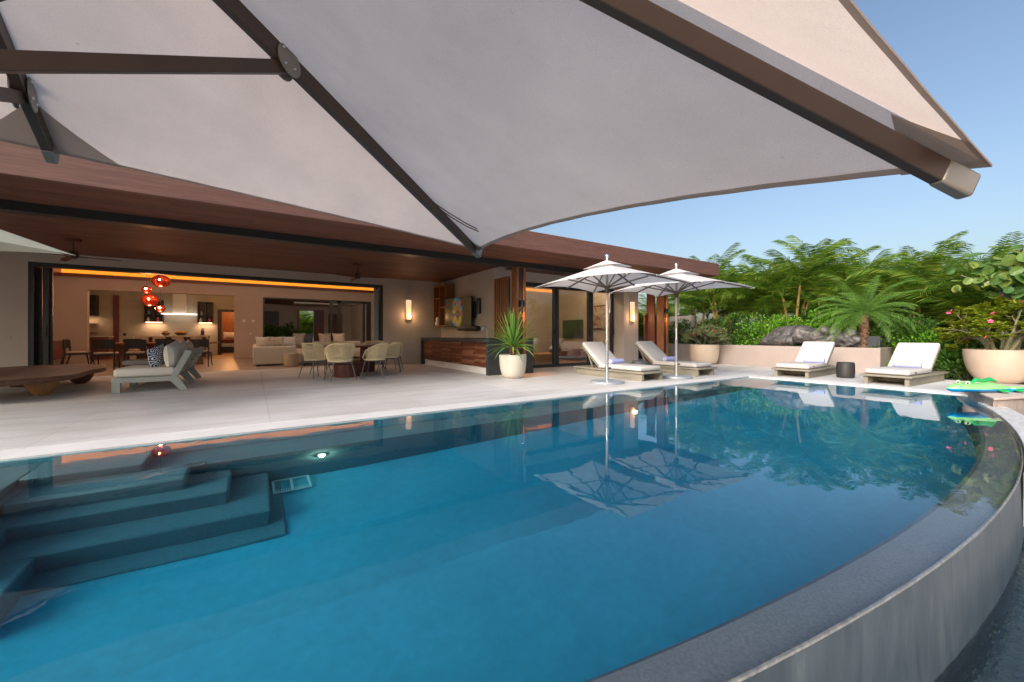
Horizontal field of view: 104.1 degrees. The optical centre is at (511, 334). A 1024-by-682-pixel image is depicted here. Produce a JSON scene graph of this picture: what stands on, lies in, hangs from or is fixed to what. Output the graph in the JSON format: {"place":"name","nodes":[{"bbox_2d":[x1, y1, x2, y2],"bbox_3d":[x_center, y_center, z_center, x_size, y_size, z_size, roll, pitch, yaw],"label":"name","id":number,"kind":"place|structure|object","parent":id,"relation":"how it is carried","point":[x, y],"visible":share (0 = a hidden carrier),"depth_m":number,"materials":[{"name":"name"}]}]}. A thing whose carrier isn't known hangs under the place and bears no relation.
{"place":"outdoors","nodes":[
{"label":"outdoors","id":0,"kind":"place"},
{"bbox_2d":[53,341,65,363],"bbox_3d":[-14.978,0.600,12.809,0.550,0.800,1.400,0,0,-33],"label":"sideboard","id":1,"kind":"object","parent":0,"point":[58,353],"visible":0.19,"depth_m":13.02,"materials":[{"name":"brown wood"}]},
{"bbox_2d":[133,335,209,358],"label":"kitchen island","id":2,"kind":"structure","parent":0,"point":[186,337],"depth_m":16.70,"materials":[{"name":"brown wood"}]},
{"bbox_2d":[0,0,992,257],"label":"cantilever parasol","id":3,"kind":"object","parent":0,"point":[474,126],"visible":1,"depth_m":1.39,"materials":[{"name":"fabric"}]},
{"bbox_2d":[0,377,1022,681],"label":"pool water","id":4,"kind":"structure","parent":0,"point":[724,531],"depth_m":2.02,"materials":[{"name":"blue liquid"}]},
{"bbox_2d":[0,359,1023,450],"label":"deck","id":5,"kind":"structure","parent":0,"point":[70,412],"depth_m":6.45,"materials":[{"name":"stone"}]},
{"bbox_2d":[0,229,72,256],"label":"deck parasol","id":6,"kind":"object","parent":5,"relation":"on","point":[9,241],"visible":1,"depth_m":4.54,"materials":[{"name":"white fabric"}]},
{"bbox_2d":[0,364,105,395],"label":"coffee table","id":7,"kind":"object","parent":5,"relation":"on","point":[36,380],"visible":1,"depth_m":6.72,"materials":[{"name":"brown wood"}]},
{"bbox_2d":[111,347,205,393],"bbox_3d":[-6.973,0.640,8.051,1.073,0.719,2.440,0,0,-33],"label":"lounge chair","id":8,"kind":"object","parent":5,"relation":"on","point":[133,375],"visible":1,"depth_m":7.15,"materials":[{"name":"wood"}]},
{"bbox_2d":[147,343,164,366],"bbox_3d":[-6.486,0.400,7.306,0.140,0.400,0.400,0,14,-5],"label":"throw cushion","id":9,"kind":"object","parent":8,"relation":"on","point":[155,356],"visible":0.81,"depth_m":7.21,"materials":[{"name":"blue fabric"}]},
{"bbox_2d":[163,340,182,366],"bbox_3d":[-6.275,0.365,7.395,0.220,0.460,0.460,0,12,-21],"label":"throw cushion","id":10,"kind":"object","parent":8,"relation":"on","point":[172,353],"visible":0.93,"depth_m":7.26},
{"bbox_2d":[298,343,332,378],"bbox_3d":[-4.587,0.595,9.301,0.639,0.817,0.564,0,0,29],"label":"rope chair","id":11,"kind":"object","parent":5,"relation":"on","point":[307,358],"visible":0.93,"depth_m":9.11,"materials":[{"name":"fabric"}]},
{"bbox_2d":[323,343,356,381],"bbox_3d":[-3.771,0.595,8.781,0.639,0.817,0.564,0,0,-41],"label":"rope chair","id":12,"kind":"object","parent":5,"relation":"on","point":[339,350],"visible":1,"depth_m":8.58,"materials":[{"name":"metal"}]},
{"bbox_2d":[324,343,380,377],"bbox_3d":[-3.993,0.627,10.225,1.120,0.745,2.560,0,0,-4],"label":"dining table","id":13,"kind":"object","parent":5,"relation":"on","point":[340,370],"visible":0.59,"depth_m":9.46,"materials":[{"name":"brown wood"}]},
{"bbox_2d":[0,141,718,376],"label":"house","id":14,"kind":"structure","parent":5,"relation":"on","point":[249,267],"depth_m":10.19,"materials":[{"name":"paint"}]},
{"bbox_2d":[38,267,42,364],"bbox_3d":[-10.824,-0.275,9.217,0.156,2.530,0.050,0,0,-33],"label":"door leaf","id":15,"kind":"structure","parent":14,"relation":"in","point":[40,270],"depth_m":9.18,"materials":[{"name":"brown metal"}]},
{"bbox_2d":[44,267,48,364],"bbox_3d":[-10.661,-0.275,9.144,0.071,2.530,0.070,0,0,-33],"label":"door leaf","id":16,"kind":"structure","parent":14,"relation":"in","point":[46,269],"depth_m":9.14,"materials":[{"name":"brown metal"}]},
{"bbox_2d":[43,267,52,364],"bbox_3d":[-10.702,-0.275,9.213,0.156,2.530,0.050,0,0,-33],"label":"door leaf","id":17,"kind":"structure","parent":14,"relation":"in","point":[50,269],"depth_m":9.22,"materials":[{"name":"brown metal"}]},
{"bbox_2d":[60,339,94,364],"bbox_3d":[-12.999,0.572,11.948,0.659,0.864,0.511,0,0,-33],"label":"dining chair","id":18,"kind":"object","parent":14,"relation":"on","point":[66,343],"visible":0.77,"depth_m":11.86,"materials":[{"name":"brown wood"}]},
{"bbox_2d":[46,238,120,261],"bbox_3d":[-8.722,-1.678,7.918,1.082,0.380,1.221,0,0,32],"label":"ceiling fan","id":19,"kind":"object","parent":14,"relation":"hanging from","point":[75,255],"visible":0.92,"depth_m":7.82,"materials":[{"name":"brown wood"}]},
{"bbox_2d":[89,295,98,315],"bbox_3d":[-18.367,-1.260,17.046,0.960,0.880,0.398,0,0,-33],"label":"wall cupboard","id":20,"kind":"object","parent":14,"relation":"attached to","point":[93,305],"depth_m":17.12,"materials":[{"name":"brown wood"}]},
{"bbox_2d":[89,336,113,359],"bbox_3d":[-17.114,0.527,16.072,1.440,0.945,0.640,0,0,-33],"label":"base cabinet","id":21,"kind":"object","parent":14,"relation":"on","point":[101,350],"visible":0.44,"depth_m":16.07,"materials":[{"name":"brown wood"}]},
{"bbox_2d":[90,340,119,370],"bbox_3d":[-11.472,0.572,11.276,0.511,0.864,0.659,0,0,-33],"label":"dining chair","id":22,"kind":"object","parent":14,"relation":"on","point":[102,344],"visible":0.89,"depth_m":11.10,"materials":[{"name":"brown wood"}]},
{"bbox_2d":[113,295,118,356],"bbox_3d":[-17.591,-0.375,17.752,0.190,2.750,0.058,0,0,-33],"label":"tall panel","id":23,"kind":"object","parent":14,"relation":"on","point":[116,318],"visible":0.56,"depth_m":17.73,"materials":[{"name":"brown wood"}]},
{"bbox_2d":[123,339,147,366],"bbox_3d":[-10.933,0.572,11.627,0.511,0.864,0.659,0,0,-37],"label":"dining chair","id":24,"kind":"object","parent":14,"relation":"on","point":[136,344],"visible":0.74,"depth_m":11.42,"materials":[{"name":"brown wood"}]},
{"bbox_2d":[141,294,158,305],"bbox_3d":[-11.766,-1.693,12.976,0.450,1.514,0.465,0,0,-33],"label":"pendant lamp","id":25,"kind":"object","parent":14,"relation":"hanging from","point":[149,300],"visible":0.98,"depth_m":12.85,"materials":[{"name":"red glass"}]},
{"bbox_2d":[144,300,163,322],"bbox_3d":[-16.444,-1.065,18.354,0.650,1.030,0.298,0,0,-33],"label":"kitchen shelf","id":26,"kind":"object","parent":14,"relation":"attached to","point":[153,315],"visible":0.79,"depth_m":18.38,"materials":[{"name":"brown wood"}]},
{"bbox_2d":[151,275,170,286],"bbox_3d":[-11.405,-2.003,12.973,0.490,0.894,0.503,0,0,-33],"label":"pendant lamp","id":27,"kind":"object","parent":14,"relation":"hanging from","point":[160,280],"visible":0.9,"depth_m":12.84,"materials":[{"name":"red glass"}]},
{"bbox_2d":[115,342,218,366],"bbox_3d":[-11.410,0.625,12.980,3.000,0.750,1.000,0,0,-33],"label":"indoor dining table","id":28,"kind":"object","parent":14,"relation":"on","point":[119,346],"visible":0.44,"depth_m":12.38,"materials":[{"name":"brown wood"}]},
{"bbox_2d":[161,294,196,314],"bbox_3d":[-15.600,-1.490,18.753,1.260,1.100,0.548,0,0,-33],"label":"range hood","id":29,"kind":"object","parent":14,"relation":"attached to","point":[179,304],"visible":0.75,"depth_m":18.67,"materials":[{"name":"beige"}]},
{"bbox_2d":[190,339,212,366],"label":"dining chair","id":30,"kind":"object","parent":14,"relation":"on","point":[197,343],"visible":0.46,"depth_m":12.33,"materials":[{"name":"brown wood"}]},
{"bbox_2d":[197,302,212,322],"bbox_3d":[-14.872,-1.065,19.375,0.600,1.030,0.298,0,0,-33],"label":"kitchen shelf","id":31,"kind":"object","parent":14,"relation":"attached to","point":[205,308],"visible":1,"depth_m":19.41,"materials":[{"name":"brown wood"}]},
{"bbox_2d":[221,339,233,351],"bbox_3d":[-16.117,0.615,22.615,2.000,0.670,1.610,0,0,-33],"label":"bed","id":32,"kind":"object","parent":14,"relation":"on","point":[227,345],"visible":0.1,"depth_m":21.99,"materials":[{"name":"fabric"}]},
{"bbox_2d":[264,311,278,330],"bbox_3d":[-13.961,-0.180,23.205,0.740,2.360,0.070,0,0,-33],"label":"corridor door","id":33,"kind":"structure","parent":14,"relation":"in","point":[270,317],"depth_m":23.17,"materials":[{"name":"brown wood"}]},
{"bbox_2d":[264,324,283,336],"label":"corridor plant","id":34,"kind":"object","parent":14,"relation":"on","point":[273,331],"visible":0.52,"depth_m":21.43,"materials":[{"name":"green plant"}]},
{"bbox_2d":[276,321,302,336],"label":"corridor plant","id":35,"kind":"object","parent":14,"relation":"on","point":[284,329],"visible":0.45,"depth_m":22.43,"materials":[{"name":"green plant"}]},
{"bbox_2d":[283,353,298,366],"bbox_3d":[-7.006,0.792,12.680,0.440,0.415,0.440,0,0,-33],"label":"stump table","id":36,"kind":"object","parent":14,"relation":"on","point":[290,359],"visible":0.98,"depth_m":12.50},
{"bbox_2d":[253,341,359,365],"bbox_3d":[-7.527,0.640,15.263,4.000,0.720,4.000,0,0,-33],"label":"sectional sofa","id":37,"kind":"object","parent":14,"relation":"on","point":[262,355],"visible":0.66,"depth_m":12.82,"materials":[{"name":"fabric"}]},
{"bbox_2d":[267,337,283,345],"bbox_3d":[-7.758,0.240,13.085,0.500,0.360,0.200,0,-18,-25],"label":"throw cushion","id":38,"kind":"object","parent":37,"relation":"on","point":[274,341],"visible":0.88,"depth_m":13.01,"materials":[{"name":"fabric"}]},
{"bbox_2d":[297,310,323,340],"bbox_3d":[-12.247,-0.250,24.312,1.460,2.500,0.080,0,0,-33],"label":"garden door","id":39,"kind":"structure","parent":14,"relation":"in","point":[318,314],"depth_m":24.48,"materials":[{"name":"brown wood"}]},
{"bbox_2d":[263,297,370,350],"bbox_3d":[-8.890,-0.312,18.527,4.530,2.623,0.100,0,0,-33],"label":"glass door","id":40,"kind":"structure","parent":14,"relation":"in","point":[368,304],"depth_m":18.96,"materials":[{"name":"brown metal"}]},
{"bbox_2d":[374,288,377,364],"bbox_3d":[-4.485,-0.275,13.167,0.140,2.530,0.050,0,0,-33],"label":"door leaf","id":41,"kind":"structure","parent":14,"relation":"in","point":[375,290],"depth_m":13.17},
{"bbox_2d":[434,284,453,326],"bbox_3d":[-2.337,-0.980,13.703,0.345,1.400,0.990,0,0,-33],"label":"wall shelf","id":42,"kind":"object","parent":14,"relation":"attached to","point":[443,293],"depth_m":13.65,"materials":[{"name":"brown wood"}]},
{"bbox_2d":[446,296,475,326],"bbox_3d":[-1.594,-0.710,12.560,0.226,0.920,1.487,0,0,-42],"label":"television","id":43,"kind":"object","parent":14,"relation":"attached to","point":[460,311],"visible":1,"depth_m":12.39,"materials":[{"name":"multicoloured metal"}]},
{"bbox_2d":[526,282,555,367],"bbox_3d":[0.709,-0.275,11.991,1.550,2.555,0.140,0,0,-33],"label":"window","id":44,"kind":"structure","parent":14,"relation":"in","point":[528,284],"depth_m":12.35,"materials":[{"name":"brown metal"}]},
{"bbox_2d":[533,352,560,363],"bbox_3d":[0.970,0.814,13.746,1.200,0.360,0.800,0,0,-33],"label":"media table","id":45,"kind":"object","parent":14,"relation":"on","point":[544,358],"visible":0.59,"depth_m":13.48,"materials":[{"name":"brown wood"}]},
{"bbox_2d":[549,348,586,357],"bbox_3d":[2.245,0.724,16.005,0.500,0.300,1.800,0,0,-33],"label":"media cabinet","id":46,"kind":"object","parent":14,"relation":"attached to","point":[577,353],"visible":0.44,"depth_m":15.41,"materials":[{"name":"brown wood"}]},
{"bbox_2d":[563,320,582,337],"bbox_3d":[2.455,-0.220,16.177,0.052,0.740,1.200,0,0,-33],"label":"media television","id":47,"kind":"object","parent":14,"relation":"attached to","point":[572,328],"visible":1,"depth_m":16.12,"materials":[{"name":"black metal"}]},
{"bbox_2d":[556,287,590,366],"bbox_3d":[1.979,-0.275,12.816,1.440,2.555,0.140,0,0,-33],"label":"window","id":48,"kind":"structure","parent":14,"relation":"in","point":[558,364],"depth_m":12.73,"materials":[{"name":"brown metal"}]},
{"bbox_2d":[593,305,605,328],"bbox_3d":[3.362,-0.650,14.763,0.060,0.880,1.240,0,0,-33],"label":"abstract painting","id":49,"kind":"object","parent":14,"relation":"attached to","point":[599,316],"visible":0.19,"depth_m":14.88,"materials":[{"name":"paint"}]},
{"bbox_2d":[591,289,613,364],"bbox_3d":[3.045,-0.275,13.507,1.060,2.555,0.140,0,0,-33],"label":"window","id":50,"kind":"structure","parent":14,"relation":"in","point":[603,291],"depth_m":13.73,"materials":[{"name":"brown metal"}]},
{"bbox_2d":[360,342,387,378],"bbox_3d":[-3.208,0.595,9.386,0.564,0.817,0.639,0,0,-5],"label":"rope chair","id":51,"kind":"object","parent":5,"relation":"on","point":[374,351],"visible":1,"depth_m":9.19,"materials":[{"name":"metal"}]},
{"bbox_2d":[376,342,400,373],"bbox_3d":[-3.174,0.595,10.362,0.564,0.817,0.639,0,0,-5],"label":"rope chair","id":52,"kind":"object","parent":5,"relation":"on","point":[390,347],"visible":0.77,"depth_m":10.20,"materials":[{"name":"metal"}]},
{"bbox_2d":[421,337,532,375],"bbox_3d":[-1.277,0.547,12.027,1.368,0.905,4.645,0,0,-33],"label":"bar counter","id":53,"kind":"object","parent":5,"relation":"on","point":[463,354],"visible":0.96,"depth_m":10.80,"materials":[{"name":"wood"}]},
{"bbox_2d":[431,341,440,360],"bbox_3d":[-2.396,0.515,12.642,0.045,0.600,0.715,0,0,-33],"label":"slatted door","id":54,"kind":"structure","parent":53,"relation":"in","point":[436,352],"depth_m":12.60,"materials":[{"name":"brown wood"}]},
{"bbox_2d":[440,342,450,361],"bbox_3d":[-1.993,0.515,12.021,0.044,0.600,0.715,0,0,-33],"label":"slatted door","id":55,"kind":"structure","parent":53,"relation":"in","point":[445,357],"depth_m":11.97,"materials":[{"name":"brown wood"}]},
{"bbox_2d":[450,342,462,363],"bbox_3d":[-1.589,0.516,11.401,0.042,0.598,0.715,0,0,-33],"label":"slatted door","id":56,"kind":"structure","parent":53,"relation":"in","point":[458,350],"depth_m":11.34,"materials":[{"name":"brown wood"}]},
{"bbox_2d":[461,342,474,365],"bbox_3d":[-1.187,0.515,10.780,0.044,0.600,0.715,0,0,-33],"label":"slatted door","id":57,"kind":"structure","parent":53,"relation":"in","point":[470,349],"depth_m":10.74,"materials":[{"name":"brown wood"}]},
{"bbox_2d":[474,344,485,366],"bbox_3d":[-0.784,0.525,10.160,0.044,0.580,0.715,0,0,-33],"label":"slatted door","id":58,"kind":"structure","parent":53,"relation":"in","point":[480,351],"depth_m":10.18,"materials":[{"name":"brown wood"}]},
{"bbox_2d":[499,354,525,378],"bbox_3d":[0.020,0.731,9.242,0.630,0.539,0.630,0,0,-33],"label":"cream pot","id":59,"kind":"object","parent":5,"relation":"on","point":[512,366],"visible":0.96,"depth_m":8.99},
{"bbox_2d":[480,307,544,361],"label":"spiky palm","id":60,"kind":"object","parent":59,"relation":"in","point":[513,336],"visible":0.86,"depth_m":9.16,"materials":[{"name":"green plant"}]},
{"bbox_2d":[533,254,689,384],"bbox_3d":[1.966,-0.335,8.264,1.880,2.670,2.560,0,0,-35],"label":"market parasol","id":61,"kind":"object","parent":5,"relation":"on","point":[606,275],"visible":1,"depth_m":8.24,"materials":[{"name":"fabric"}]},
{"bbox_2d":[573,342,666,381],"bbox_3d":[2.495,0.592,9.561,0.800,0.817,2.200,0,0,-33],"label":"sun lounger","id":62,"kind":"object","parent":5,"relation":"on","point":[595,351],"visible":0.93,"depth_m":9.28,"materials":[{"name":"fabric"}]},
{"bbox_2d":[647,294,654,361],"bbox_3d":[4.724,-0.225,13.584,0.040,2.450,0.320,0,0,-33],"label":"post board","id":63,"kind":"object","parent":5,"relation":"on","point":[650,317],"visible":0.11,"depth_m":13.57,"materials":[{"name":"brown wood"}]},
{"bbox_2d":[643,315,656,360],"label":"slatted gate","id":64,"kind":"structure","parent":63,"relation":"attached to","point":[645,327],"depth_m":13.66,"materials":[{"name":"brown wood"}]},
{"bbox_2d":[630,341,716,375],"bbox_3d":[4.163,0.592,10.609,0.800,0.817,2.200,0,0,-33],"label":"sun lounger","id":65,"kind":"object","parent":5,"relation":"on","point":[652,352],"visible":0.66,"depth_m":10.29,"materials":[{"name":"fabric"}]},
{"bbox_2d":[608,263,754,378],"bbox_3d":[3.829,-0.335,9.307,1.880,2.670,2.560,0,0,-31],"label":"market parasol","id":66,"kind":"object","parent":5,"relation":"on","point":[659,289],"visible":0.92,"depth_m":9.28,"materials":[{"name":"fabric"}]},
{"bbox_2d":[689,344,719,363],"bbox_3d":[6.526,0.668,13.562,0.930,0.664,0.930,0,0,-33],"label":"sand pot","id":67,"kind":"object","parent":5,"relation":"on","point":[704,353],"visible":0.9,"depth_m":13.20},
{"bbox_2d":[681,322,730,344],"bbox_3d":[6.552,0.018,13.526,1.529,0.889,1.624,0,0,30],"label":"flowering shrub","id":68,"kind":"object","parent":67,"relation":"in","point":[702,332],"visible":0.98,"depth_m":13.32,"materials":[{"name":"green plant"}]},
{"bbox_2d":[771,341,835,377],"bbox_3d":[7.396,0.592,9.999,2.200,0.817,0.800,0,0,-36],"label":"sun lounger","id":69,"kind":"object","parent":5,"relation":"on","point":[809,349],"visible":0.94,"depth_m":9.88,"materials":[{"name":"fabric"}]},
{"bbox_2d":[836,362,854,377],"bbox_3d":[7.748,0.820,9.276,0.344,0.360,0.344,0,0,-33],"label":"drum stool","id":70,"kind":"object","parent":5,"relation":"on","point":[845,369],"visible":1,"depth_m":9.15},
{"bbox_2d":[859,343,948,386],"bbox_3d":[8.332,0.592,8.466,2.200,0.817,0.800,0,0,-30],"label":"sun lounger","id":71,"kind":"object","parent":5,"relation":"on","point":[925,354],"visible":0.97,"depth_m":8.36,"materials":[{"name":"fabric"}]},
{"bbox_2d":[893,362,921,367],"bbox_3d":[8.366,0.640,8.453,0.114,0.116,0.435,0,0,-30],"label":"rolled towel","id":72,"kind":"object","parent":71,"relation":"on","point":[908,364],"visible":0.99,"depth_m":8.41,"materials":[{"name":"white fabric"}]},
{"bbox_2d":[962,382,1023,414],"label":"corner block","id":73,"kind":"structure","parent":5,"relation":"on","point":[1013,401],"depth_m":5.65,"materials":[{"name":"beige stone"}]},
{"bbox_2d":[946,377,1023,392],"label":"inflatable","id":74,"kind":"object","parent":73,"relation":"on","point":[984,385],"visible":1,"depth_m":5.96,"materials":[{"name":"green plastic"}]},
{"bbox_2d":[303,0,1023,330],"label":"sky","id":75,"kind":"structure","parent":0,"point":[968,55],"materials":[{"name":"blue"}]},
{"bbox_2d":[638,350,1023,384],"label":"garden soil","id":76,"kind":"structure","parent":0,"point":[641,357],"depth_m":9.59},
{"bbox_2d":[638,316,694,343],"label":"boundary wall","id":77,"kind":"structure","parent":76,"relation":"on","point":[691,319],"depth_m":16.29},
{"bbox_2d":[638,294,700,337],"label":"areca palm","id":78,"kind":"object","parent":76,"relation":"on","point":[682,311],"visible":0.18,"depth_m":17.17,"materials":[{"name":"green plant"}]},
{"bbox_2d":[668,317,704,343],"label":"bush","id":79,"kind":"object","parent":76,"relation":"on","point":[670,335],"visible":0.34,"depth_m":15.66,"materials":[{"name":"green plant"}]},
{"bbox_2d":[656,268,738,326],"bbox_3d":[7.941,-1.313,17.463,4.229,3.715,4.092,0,0,23],"label":"areca palm","id":80,"kind":"object","parent":76,"relation":"on","point":[702,307],"visible":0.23,"depth_m":16.82,"materials":[{"name":"green plant"}]},
{"bbox_2d":[673,242,774,344],"bbox_3d":[8.408,-1.472,16.225,3.878,4.020,4.054,0,0,-17],"label":"areca palm","id":81,"kind":"object","parent":76,"relation":"on","point":[703,297],"visible":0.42,"depth_m":15.58,"materials":[{"name":"green plant"}]},
{"bbox_2d":[696,313,764,344],"bbox_3d":[8.140,0.056,15.033,1.699,1.785,3.055,0,0,-33],"label":"bush","id":82,"kind":"object","parent":76,"relation":"on","point":[728,328],"visible":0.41,"depth_m":14.78,"materials":[{"name":"green plant"}]},
{"bbox_2d":[707,258,828,340],"bbox_3d":[9.819,-1.257,15.548,4.481,3.610,4.542,0,0,-2],"label":"areca palm","id":83,"kind":"object","parent":76,"relation":"on","point":[761,307],"visible":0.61,"depth_m":14.84,"materials":[{"name":"green plant"}]},
{"bbox_2d":[728,310,810,345],"bbox_3d":[8.883,-0.034,13.656,1.427,1.618,2.841,0,0,-33],"label":"bush","id":84,"kind":"object","parent":76,"relation":"on","point":[777,322],"visible":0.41,"depth_m":13.81,"materials":[{"name":"green plant"}]},
{"bbox_2d":[668,343,895,372],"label":"planter wall","id":85,"kind":"structure","parent":76,"relation":"on","point":[862,359],"depth_m":12.16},
{"bbox_2d":[735,235,869,323],"bbox_3d":[10.064,-1.626,14.136,4.194,4.348,4.385,0,0,14],"label":"areca palm","id":86,"kind":"object","parent":76,"relation":"on","point":[815,262],"visible":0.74,"depth_m":13.77,"materials":[{"name":"green plant"}]},
{"bbox_2d":[758,325,861,346],"bbox_3d":[8.903,0.071,12.163,0.644,0.733,2.784,0,0,-33],"label":"boulder","id":87,"kind":"object","parent":76,"relation":"on","point":[787,335],"visible":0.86,"depth_m":12.03,"materials":[{"name":"stone"}]},
{"bbox_2d":[746,303,876,345],"bbox_3d":[10.663,0.024,14.027,2.201,2.256,5.184,0,0,-33],"label":"bush","id":88,"kind":"object","parent":76,"relation":"on","point":[804,316],"visible":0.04,"depth_m":14.04,"materials":[{"name":"green plant"}]},
{"bbox_2d":[795,302,877,345],"bbox_3d":[9.950,-0.134,12.373,1.448,1.743,2.372,0,0,-33],"label":"bush","id":89,"kind":"object","parent":76,"relation":"on","point":[814,324],"visible":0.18,"depth_m":12.42,"materials":[{"name":"green plant"}]},
{"bbox_2d":[773,245,911,318],"bbox_3d":[11.310,-1.211,13.928,3.851,3.496,3.980,0,0,-5],"label":"areca palm","id":90,"kind":"object","parent":76,"relation":"on","point":[818,288],"visible":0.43,"depth_m":13.27,"materials":[{"name":"green plant"}]},
{"bbox_2d":[810,275,923,347],"bbox_3d":[9.717,-0.588,11.023,2.519,2.222,2.445,0,0,-33],"label":"date palm","id":91,"kind":"object","parent":76,"relation":"on","point":[863,314],"visible":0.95,"depth_m":10.91,"materials":[{"name":"green plant"}]},
{"bbox_2d":[853,335,883,347],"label":"stone block","id":92,"kind":"structure","parent":76,"relation":"on","point":[874,340],"depth_m":10.82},
{"bbox_2d":[811,257,953,333],"bbox_3d":[11.382,-0.954,12.385,3.720,2.956,3.670,0,0,45],"label":"areca palm","id":93,"kind":"object","parent":76,"relation":"on","point":[835,289],"visible":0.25,"depth_m":12.24,"materials":[{"name":"green plant"}]},
{"bbox_2d":[858,306,957,364],"bbox_3d":[10.461,0.030,10.664,1.529,1.621,2.182,0,0,-33],"label":"bush","id":94,"kind":"object","parent":76,"relation":"on","point":[927,325],"visible":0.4,"depth_m":10.47,"materials":[{"name":"green plant"}]},
{"bbox_2d":[844,230,982,342],"bbox_3d":[11.588,-0.960,11.469,3.403,3.528,3.558,0,0,-30],"label":"areca palm","id":95,"kind":"object","parent":76,"relation":"on","point":[898,267],"visible":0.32,"depth_m":11.02,"materials":[{"name":"green plant"}]},
{"bbox_2d":[886,327,967,376],"bbox_3d":[10.373,0.610,10.010,1.522,1.796,2.082,0,0,-33],"label":"bush","id":96,"kind":"object","parent":76,"relation":"on","point":[923,337],"visible":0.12,"depth_m":9.83,"materials":[{"name":"green plant"}]},
{"bbox_2d":[881,231,1023,373],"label":"areca palm","id":97,"kind":"object","parent":76,"relation":"on","point":[946,285],"visible":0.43,"depth_m":10.40,"materials":[{"name":"green plant"}]},
{"bbox_2d":[932,339,984,380],"bbox_3d":[10.432,0.737,9.187,1.431,1.392,1.418,0,0,3],"label":"bush","id":98,"kind":"object","parent":76,"relation":"on","point":[946,356],"visible":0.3,"depth_m":9.22,"materials":[{"name":"green plant"}]},
{"bbox_2d":[925,284,1023,324],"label":"areca palm","id":99,"kind":"object","parent":76,"relation":"on","point":[987,300],"visible":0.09,"depth_m":9.95,"materials":[{"name":"green plant"}]},
{"bbox_2d":[946,235,1023,348],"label":"sea grape","id":100,"kind":"object","parent":76,"relation":"on","point":[992,280],"visible":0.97,"depth_m":8.56,"materials":[{"name":"green plant"}]},
{"bbox_2d":[962,349,1023,383],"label":"terracotta bowl","id":101,"kind":"object","parent":76,"relation":"on","point":[1003,366],"visible":0.88,"depth_m":8.09,"materials":[{"name":"ceramic"}]},
{"bbox_2d":[933,294,1023,351],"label":"desert rose","id":102,"kind":"object","parent":101,"relation":"on","point":[985,322],"visible":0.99,"depth_m":8.37,"materials":[{"name":"green plant"}]},
{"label":"pool basin","id":103,"kind":"structure","parent":0,"visible":0},
{"bbox_2d":[0,375,967,460],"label":"pool coping","id":104,"kind":"object","parent":103,"relation":"on","point":[5,455],"visible":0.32,"depth_m":4.61,"materials":[{"name":"stone"}]},
{"bbox_2d":[733,448,1023,681],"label":"infinity wall","id":105,"kind":"structure","parent":103,"relation":"on","point":[926,628],"depth_m":1.70,"materials":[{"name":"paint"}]},
{"bbox_2d":[978,402,1023,526],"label":"marble edging","id":106,"kind":"object","parent":105,"relation":"on","point":[1013,420],"visible":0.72,"depth_m":4.71,"materials":[{"name":"stone"}]},
{"label":"ground","id":107,"kind":"structure","parent":0,"visible":0},
{"bbox_2d":[300,312,312,333],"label":"areca palm","id":108,"kind":"object","parent":107,"relation":"on","point":[306,326],"visible":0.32,"depth_m":25.84,"materials":[{"name":"green plant"}]},
{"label":"overflow channel","id":109,"kind":"structure","parent":0,"visible":0},
{"bbox_2d":[934,466,1023,681],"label":"channel water","id":110,"kind":"structure","parent":109,"relation":"in","point":[992,650],"depth_m":1.92,"materials":[{"name":"blue liquid"}]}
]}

